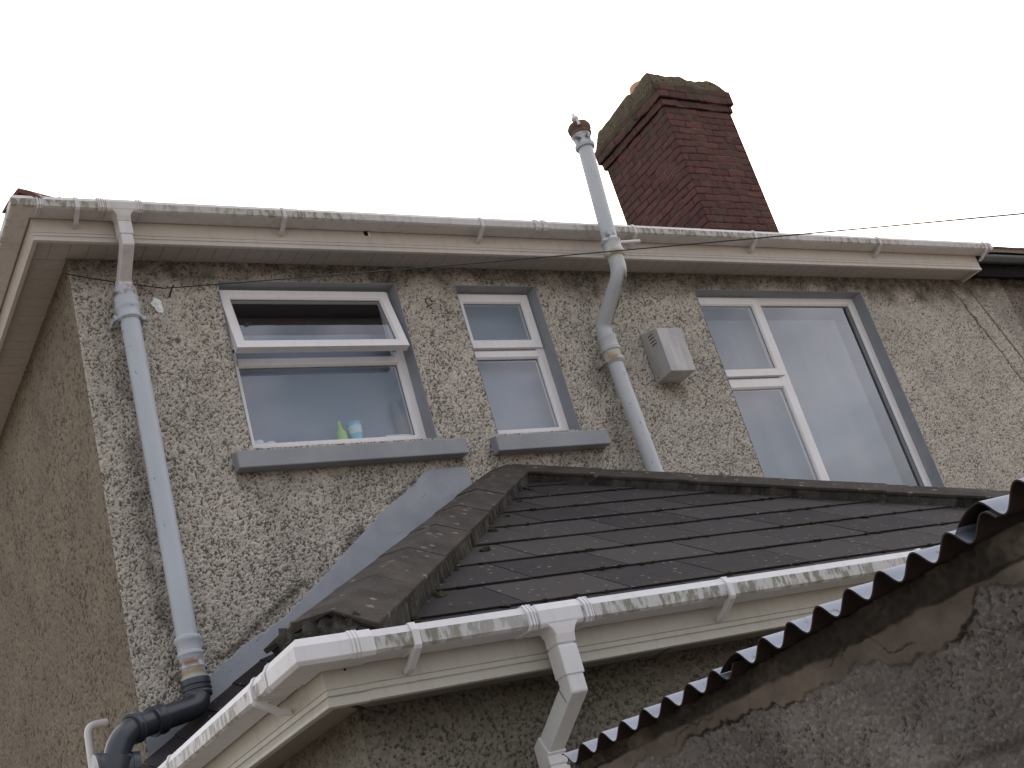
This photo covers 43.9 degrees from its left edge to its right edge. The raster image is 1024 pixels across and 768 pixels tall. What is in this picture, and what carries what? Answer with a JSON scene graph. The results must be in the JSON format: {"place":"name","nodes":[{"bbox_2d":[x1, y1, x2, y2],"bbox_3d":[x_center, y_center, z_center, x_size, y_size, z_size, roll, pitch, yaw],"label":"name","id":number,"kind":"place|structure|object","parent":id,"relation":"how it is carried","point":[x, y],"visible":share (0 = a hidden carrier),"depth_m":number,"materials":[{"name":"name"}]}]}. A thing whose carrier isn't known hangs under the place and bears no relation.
{"place":"outdoors","nodes":[
{"label":"outdoors","id":0,"kind":"place"},
{"bbox_2d":[0,0,1023,247],"label":"sky","id":1,"kind":"structure","parent":0,"point":[847,114],"materials":[{"name":"white"}]},
{"bbox_2d":[562,478,1023,767],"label":"shed","id":2,"kind":"structure","parent":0,"point":[916,660],"depth_m":2.20,"materials":[{"name":"grey metal"}]},
{"bbox_2d":[971,246,1023,329],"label":"neighbouring house","id":3,"kind":"structure","parent":0,"point":[1013,292],"depth_m":11.10,"materials":[{"name":"plastic"}]},
{"bbox_2d":[978,254,1023,265],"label":"gutter","id":4,"kind":"object","parent":3,"relation":"attached to","point":[994,259],"visible":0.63,"depth_m":10.94,"materials":[{"name":"black plastic"}]},
{"label":"ground","id":5,"kind":"structure","parent":0,"visible":0},
{"bbox_2d":[0,73,1023,767],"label":"house","id":6,"kind":"structure","parent":5,"relation":"on","point":[270,533],"depth_m":7.76,"materials":[{"name":"concrete"}]},
{"bbox_2d":[84,718,108,767],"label":"overflow pipe","id":7,"kind":"object","parent":6,"relation":"attached to","point":[90,727],"visible":1,"depth_m":6.37,"materials":[{"name":"white plastic"}]},
{"bbox_2d":[91,675,212,767],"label":"waste pipe","id":8,"kind":"object","parent":6,"relation":"attached to","point":[130,731],"visible":1,"depth_m":5.66,"materials":[{"name":"black plastic"}]},
{"bbox_2d":[150,298,163,314],"bbox_3d":[-1.954,-0.429,6.998,0.069,0.101,0.032,-2,-26,-32],"label":"filler patch","id":9,"kind":"object","parent":6,"relation":"attached to","point":[157,304],"visible":1,"depth_m":6.99,"materials":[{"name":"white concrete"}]},
{"bbox_2d":[109,221,208,680],"bbox_3d":[-1.809,0.285,6.449,0.170,2.478,0.314,-2,-26,-32],"label":"downpipe","id":10,"kind":"object","parent":6,"relation":"attached to","point":[129,318],"visible":0.98,"depth_m":6.41,"materials":[{"name":"plastic"}]},
{"bbox_2d":[254,440,275,443],"bbox_3d":[-1.363,0.349,7.138,0.252,0.082,0.067,-2,-26,-32],"label":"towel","id":11,"kind":"object","parent":6,"relation":"in","point":[259,442],"visible":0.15,"depth_m":7.10,"materials":[{"name":"white fabric"}]},
{"bbox_2d":[336,421,347,438],"bbox_3d":[-0.992,0.287,7.391,0.064,0.150,0.064,-2,-26,-32],"label":"bottle","id":12,"kind":"object","parent":6,"relation":"in","point":[341,433],"visible":0.73,"depth_m":7.37,"materials":[{"name":"green plastic"}]},
{"bbox_2d":[217,281,468,472],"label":"window","id":13,"kind":"structure","parent":6,"relation":"in","point":[262,307],"depth_m":7.51,"materials":[{"name":"plastic"}]},
{"bbox_2d":[236,335,411,442],"bbox_3d":[-1.145,0.053,7.526,1.250,0.785,0.004,-2,-26,-32],"label":"window blind","id":14,"kind":"object","parent":13,"relation":"attached to","point":[298,405],"depth_m":7.52,"materials":[{"name":"grey fabric"}]},
{"bbox_2d":[346,420,362,438],"bbox_3d":[-0.911,0.291,7.432,0.093,0.130,0.093,-2,-26,-32],"label":"cup","id":15,"kind":"object","parent":6,"relation":"in","point":[354,428],"visible":0.89,"depth_m":7.41,"materials":[{"name":"plastic"}]},
{"bbox_2d":[385,434,410,436],"bbox_3d":[-0.676,0.326,7.569,0.170,0.045,0.040,-2,-26,-32],"label":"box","id":16,"kind":"object","parent":6,"relation":"attached to","point":[398,435],"visible":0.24,"depth_m":7.56,"materials":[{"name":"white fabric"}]},
{"bbox_2d":[390,398,409,433],"bbox_3d":[-0.680,0.199,7.670,0.089,0.253,0.089,-2,-26,-32],"label":"hanging cloth","id":17,"kind":"object","parent":6,"relation":"hanging from","point":[400,421],"visible":0.93,"depth_m":7.63,"materials":[{"name":"white fabric"}]},
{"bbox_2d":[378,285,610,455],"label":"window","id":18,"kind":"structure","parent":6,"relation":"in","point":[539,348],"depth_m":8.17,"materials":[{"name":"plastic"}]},
{"bbox_2d":[464,306,554,429],"bbox_3d":[-0.060,-0.061,8.238,0.750,1.140,0.004,-2,-26,-32],"label":"window blind","id":19,"kind":"object","parent":18,"relation":"hanging from","point":[516,395],"depth_m":8.27,"materials":[{"name":"grey fabric"}]},
{"bbox_2d":[0,195,992,308],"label":"gutter","id":20,"kind":"object","parent":6,"relation":"attached to","point":[21,210],"visible":0.98,"depth_m":7.70,"materials":[{"name":"plastic"}]},
{"bbox_2d":[568,113,663,471],"bbox_3d":[0.737,-0.354,8.292,0.214,3.234,0.523,3,-29,-40],"label":"vent pipe","id":21,"kind":"object","parent":6,"relation":"attached to","point":[580,133],"visible":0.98,"depth_m":8.31,"materials":[{"name":"white paint"}]},
{"bbox_2d":[620,239,640,243],"bbox_3d":[0.742,-0.945,8.567,0.264,0.042,0.123,-16,-22,-1],"label":"overflow pipe","id":22,"kind":"object","parent":6,"relation":"attached to","point":[629,241],"visible":0.53,"depth_m":8.56,"materials":[{"name":"white plastic"}]},
{"bbox_2d":[640,328,695,382],"bbox_3d":[1.054,-0.212,8.607,0.218,0.374,0.180,-2,-26,-32],"label":"vent cover","id":23,"kind":"object","parent":6,"relation":"attached to","point":[668,355],"visible":1,"depth_m":8.54,"materials":[{"name":"grey metal"}]},
{"bbox_2d":[694,289,944,486],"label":"window","id":24,"kind":"structure","parent":6,"relation":"in","point":[914,462],"depth_m":9.76,"materials":[{"name":"plastic"}]},
{"bbox_2d":[706,320,903,484],"bbox_3d":[2.161,0.384,9.309,1.580,1.960,0.003,-2,-26,-32],"label":"net curtain","id":25,"kind":"object","parent":24,"relation":"attached to","point":[845,430],"visible":0.52,"depth_m":9.50,"materials":[{"name":"white fabric"}]},
{"bbox_2d":[142,464,1009,767],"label":"extension","id":26,"kind":"object","parent":5,"relation":"on","point":[440,544],"visible":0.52,"depth_m":4.86,"materials":[{"name":"tile"}]},
{"bbox_2d":[158,548,921,767],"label":"gutter","id":27,"kind":"object","parent":26,"relation":"attached to","point":[287,671],"visible":0.95,"depth_m":4.12,"materials":[{"name":"plastic"}]},
{"bbox_2d":[534,642,587,767],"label":"downpipe","id":28,"kind":"object","parent":26,"relation":"attached to","point":[568,671],"visible":0.93,"depth_m":4.10,"materials":[{"name":"plastic"}]},
{"bbox_3d":[-1.890,-0.515,7.059,0.027,0.053,0.062,-2,-26,-32],"label":"hook","id":29,"kind":"object","parent":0,"visible":0},
{"bbox_2d":[66,213,1023,288],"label":"cable","id":30,"kind":"object","parent":29,"relation":"hanging from","point":[571,254],"visible":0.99,"depth_m":5.17,"materials":[{"name":"black plastic"}]}
]}

